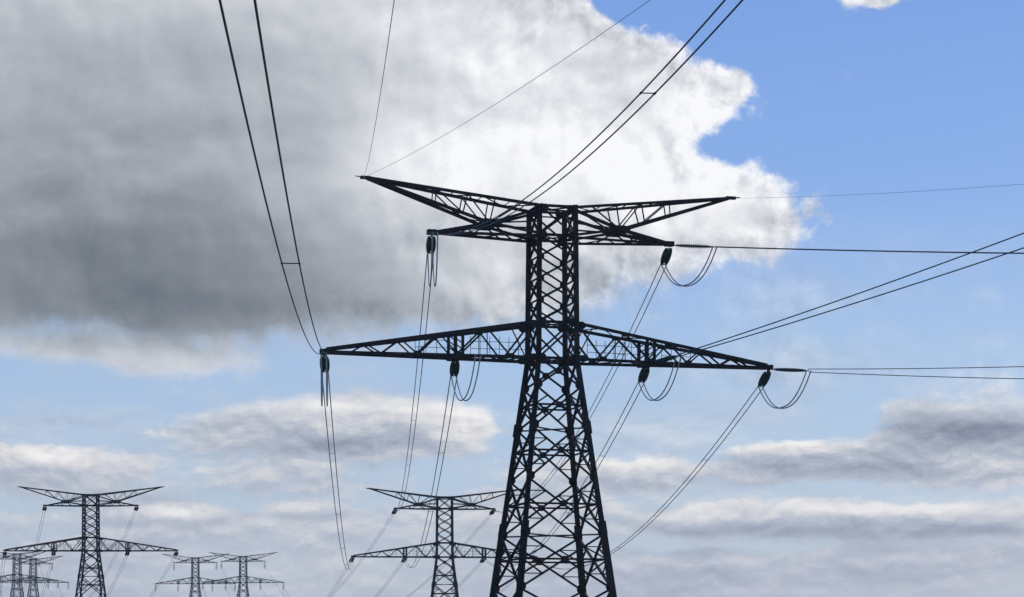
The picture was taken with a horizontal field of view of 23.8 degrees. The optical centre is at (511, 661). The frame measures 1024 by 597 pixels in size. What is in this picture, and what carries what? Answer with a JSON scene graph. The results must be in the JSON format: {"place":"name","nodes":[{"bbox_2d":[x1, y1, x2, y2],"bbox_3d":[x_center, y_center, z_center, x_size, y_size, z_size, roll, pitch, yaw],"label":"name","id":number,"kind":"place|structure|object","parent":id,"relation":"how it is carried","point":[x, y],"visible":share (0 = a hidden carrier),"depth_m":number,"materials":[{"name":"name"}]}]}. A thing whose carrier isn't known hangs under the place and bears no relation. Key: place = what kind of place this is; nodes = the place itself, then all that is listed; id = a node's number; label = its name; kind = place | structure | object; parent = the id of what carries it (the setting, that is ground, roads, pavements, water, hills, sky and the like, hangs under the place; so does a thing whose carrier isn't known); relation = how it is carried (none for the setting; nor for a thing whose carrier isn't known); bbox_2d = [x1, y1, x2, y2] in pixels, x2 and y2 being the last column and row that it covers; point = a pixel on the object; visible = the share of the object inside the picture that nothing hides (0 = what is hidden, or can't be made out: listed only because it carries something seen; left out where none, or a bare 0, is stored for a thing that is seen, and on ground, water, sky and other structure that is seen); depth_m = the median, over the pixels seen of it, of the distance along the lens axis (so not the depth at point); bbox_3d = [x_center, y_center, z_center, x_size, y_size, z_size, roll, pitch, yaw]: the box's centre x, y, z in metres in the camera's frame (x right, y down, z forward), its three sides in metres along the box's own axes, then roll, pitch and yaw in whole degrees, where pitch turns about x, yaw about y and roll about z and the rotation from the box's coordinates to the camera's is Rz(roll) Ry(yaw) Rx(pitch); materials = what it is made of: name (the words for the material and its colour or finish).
{"place":"outdoors","nodes":[
{"label":"outdoors","id":0,"kind":"place"},
{"bbox_2d":[0,0,1023,596],"label":"sky","id":1,"kind":"structure","parent":0,"point":[152,335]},
{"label":"insulator string","id":2,"kind":"object","parent":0,"visible":0},
{"bbox_2d":[218,0,325,353],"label":"conductor bundle","id":3,"kind":"object","parent":2,"relation":"hanging from","point":[264,62],"visible":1,"depth_m":64.87,"materials":[{"name":"metal"}]},
{"bbox_2d":[320,354,327,406],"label":"jumper loop","id":4,"kind":"object","parent":2,"relation":"hanging from","point":[322,382],"visible":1,"depth_m":184.12,"materials":[{"name":"metal"}]},
{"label":"insulator string","id":5,"kind":"object","parent":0,"visible":0},
{"bbox_2d":[427,234,437,286],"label":"jumper loop","id":6,"kind":"object","parent":5,"relation":"hanging from","point":[434,279],"visible":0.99,"depth_m":186.01,"materials":[{"name":"metal"}]},
{"bbox_2d":[434,0,742,234],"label":"conductor bundle","id":7,"kind":"object","parent":5,"relation":"hanging from","point":[688,58],"visible":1,"depth_m":89.73,"materials":[{"name":"metal"}]},
{"bbox_3d":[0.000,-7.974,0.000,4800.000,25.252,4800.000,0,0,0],"label":"ground","id":8,"kind":"structure","parent":0,"visible":0},
{"bbox_2d":[0,552,58,596],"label":"pylon","id":9,"kind":"object","parent":8,"relation":"on","point":[13,559],"visible":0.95,"depth_m":1058.70,"materials":[{"name":"metal"}]},
{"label":"insulator string","id":10,"kind":"object","parent":9,"relation":"hanging from","visible":0},
{"bbox_2d":[1,513,44,596],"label":"conductor bundle","id":11,"kind":"object","parent":10,"relation":"hanging from","point":[33,553],"visible":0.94,"depth_m":575.59,"materials":[{"name":"grey metal"}]},
{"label":"insulator string","id":12,"kind":"object","parent":9,"relation":"hanging from","visible":0},
{"bbox_2d":[38,511,136,594],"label":"conductor bundle","id":13,"kind":"object","parent":12,"relation":"hanging from","point":[113,557],"visible":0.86,"depth_m":579.19,"materials":[{"name":"grey metal"}]},
{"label":"insulator string","id":14,"kind":"object","parent":9,"relation":"hanging from","visible":0},
{"bbox_2d":[57,556,175,596],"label":"conductor bundle","id":15,"kind":"object","parent":14,"relation":"hanging from","point":[158,582],"visible":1,"depth_m":549.46,"materials":[{"name":"grey metal"}]},
{"bbox_2d":[2,556,68,596],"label":"pylon","id":16,"kind":"object","parent":8,"relation":"on","point":[31,575],"visible":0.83,"depth_m":1228.75,"materials":[{"name":"metal"}]},
{"bbox_2d":[3,486,177,596],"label":"pylon","id":17,"kind":"object","parent":8,"relation":"on","point":[97,537],"visible":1,"depth_m":512.27,"materials":[{"name":"metal"}]},
{"bbox_2d":[155,554,235,596],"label":"pylon","id":18,"kind":"object","parent":8,"relation":"on","point":[192,577],"visible":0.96,"depth_m":1099.07,"materials":[{"name":"metal"}]},
{"bbox_2d":[202,552,283,596],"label":"pylon","id":19,"kind":"object","parent":8,"relation":"on","point":[240,561],"visible":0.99,"depth_m":1084.11,"materials":[{"name":"metal"}]},
{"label":"insulator string","id":20,"kind":"object","parent":19,"relation":"hanging from","visible":0},
{"bbox_2d":[221,515,393,596],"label":"conductor bundle","id":21,"kind":"object","parent":20,"relation":"hanging from","point":[352,570],"visible":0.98,"depth_m":549.45,"materials":[{"name":"grey metal"}]},
{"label":"insulator string","id":22,"kind":"object","parent":19,"relation":"hanging from","visible":0},
{"bbox_2d":[266,516,490,596],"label":"conductor bundle","id":23,"kind":"object","parent":22,"relation":"hanging from","point":[436,571],"visible":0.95,"depth_m":552.00,"materials":[{"name":"grey metal"}]},
{"bbox_2d":[351,488,537,596],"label":"pylon","id":24,"kind":"object","parent":8,"relation":"on","point":[452,543],"visible":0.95,"depth_m":478.67,"materials":[{"name":"metal"}]},
{"bbox_2d":[319,175,772,596],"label":"pylon","id":25,"kind":"object","parent":8,"relation":"on","point":[528,359],"visible":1,"depth_m":189.16,"materials":[{"name":"metal"}]},
{"bbox_2d":[320,356,329,371],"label":"insulator string","id":26,"kind":"object","parent":25,"relation":"hanging from","point":[324,364],"visible":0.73,"depth_m":186.71,"materials":[{"name":"black glass"}]},
{"bbox_2d":[323,372,353,569],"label":"conductor bundle","id":27,"kind":"object","parent":26,"relation":"hanging from","point":[336,468],"visible":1,"depth_m":229.12,"materials":[{"name":"metal"}]},
{"bbox_2d":[364,0,394,174],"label":"earth wire","id":28,"kind":"object","parent":25,"relation":"attached to","point":[383,74],"visible":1,"depth_m":76.58,"materials":[{"name":"metal"}]},
{"bbox_2d":[426,236,435,253],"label":"insulator string","id":29,"kind":"object","parent":25,"relation":"hanging from","point":[428,244],"visible":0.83,"depth_m":188.85,"materials":[{"name":"black glass"}]},
{"bbox_2d":[394,256,432,510],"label":"conductor bundle","id":30,"kind":"object","parent":29,"relation":"hanging from","point":[415,379],"visible":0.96,"depth_m":241.81,"materials":[{"name":"metal"}]},
{"bbox_2d":[450,360,459,375],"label":"insulator string","id":31,"kind":"object","parent":25,"relation":"hanging from","point":[454,367],"visible":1,"depth_m":189.36,"materials":[{"name":"black glass"}]},
{"bbox_2d":[404,376,456,567],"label":"conductor bundle","id":32,"kind":"object","parent":31,"relation":"hanging from","point":[436,469],"visible":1,"depth_m":233.03,"materials":[{"name":"metal"}]},
{"bbox_2d":[451,355,480,400],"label":"jumper loop","id":33,"kind":"object","parent":25,"relation":"hanging from","point":[470,382],"visible":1,"depth_m":188.25,"materials":[{"name":"metal"}]},
{"bbox_2d":[363,0,649,177],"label":"earth wire","id":34,"kind":"object","parent":25,"relation":"attached to","point":[521,87],"visible":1,"depth_m":114.75,"materials":[{"name":"metal"}]},
{"bbox_2d":[638,367,649,382],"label":"insulator string","id":35,"kind":"object","parent":25,"relation":"hanging from","point":[643,375],"visible":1,"depth_m":193.67,"materials":[{"name":"black glass"}]},
{"bbox_2d":[483,383,642,567],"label":"conductor bundle","id":36,"kind":"object","parent":35,"relation":"hanging from","point":[597,468],"visible":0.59,"depth_m":227.09,"materials":[{"name":"metal"}]},
{"bbox_2d":[652,355,678,363],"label":"insulator string","id":37,"kind":"object","parent":25,"relation":"attached to","point":[664,359],"visible":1,"depth_m":190.09,"materials":[{"name":"green glass"}]},
{"bbox_2d":[638,355,680,400],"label":"jumper loop","id":38,"kind":"object","parent":37,"relation":"hanging from","point":[666,385],"visible":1,"depth_m":191.20,"materials":[{"name":"metal"}]},
{"bbox_2d":[678,233,1023,356],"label":"conductor bundle","id":39,"kind":"object","parent":37,"relation":"attached to","point":[854,295],"visible":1,"depth_m":172.72,"materials":[{"name":"black metal"}]},
{"bbox_2d":[660,247,671,265],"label":"insulator string","id":40,"kind":"object","parent":25,"relation":"hanging from","point":[666,255],"visible":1,"depth_m":194.21,"materials":[{"name":"black glass"}]},
{"bbox_2d":[493,265,666,511],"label":"conductor bundle","id":41,"kind":"object","parent":40,"relation":"hanging from","point":[609,372],"visible":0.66,"depth_m":237.42,"materials":[{"name":"metal"}]},
{"bbox_2d":[674,244,714,247],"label":"insulator string","id":42,"kind":"object","parent":25,"relation":"attached to","point":[693,246],"visible":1,"depth_m":191.56,"materials":[{"name":"green glass"}]},
{"bbox_2d":[661,247,716,286],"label":"jumper loop","id":43,"kind":"object","parent":42,"relation":"hanging from","point":[685,285],"visible":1,"depth_m":193.20,"materials":[{"name":"metal"}]},
{"bbox_2d":[714,246,1023,253],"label":"conductor bundle","id":44,"kind":"object","parent":42,"relation":"hanging from","point":[869,250],"visible":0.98,"depth_m":185.19,"materials":[{"name":"black metal"}]},
{"bbox_2d":[758,372,770,386],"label":"insulator string","id":45,"kind":"object","parent":25,"relation":"hanging from","point":[764,379],"visible":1,"depth_m":196.55,"materials":[{"name":"black glass"}]},
{"bbox_2d":[544,386,762,568],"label":"conductor bundle","id":46,"kind":"object","parent":45,"relation":"hanging from","point":[686,479],"visible":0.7,"depth_m":242.47,"materials":[{"name":"metal"}]},
{"bbox_2d":[770,368,808,371],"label":"insulator string","id":47,"kind":"object","parent":25,"relation":"attached to","point":[789,369],"visible":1,"depth_m":193.45,"materials":[{"name":"green glass"}]},
{"bbox_2d":[758,370,810,408],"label":"jumper loop","id":48,"kind":"object","parent":47,"relation":"hanging from","point":[776,407],"visible":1,"depth_m":194.78,"materials":[{"name":"metal"}]},
{"bbox_2d":[811,366,1023,378],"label":"conductor bundle","id":49,"kind":"object","parent":47,"relation":"hanging from","point":[929,368],"visible":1,"depth_m":185.21,"materials":[{"name":"grey metal"}]},
{"bbox_2d":[771,184,1021,197],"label":"earth wire","id":50,"kind":"object","parent":25,"relation":"attached to","point":[897,192],"visible":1,"depth_m":159.21,"materials":[{"name":"metal"}]}
]}

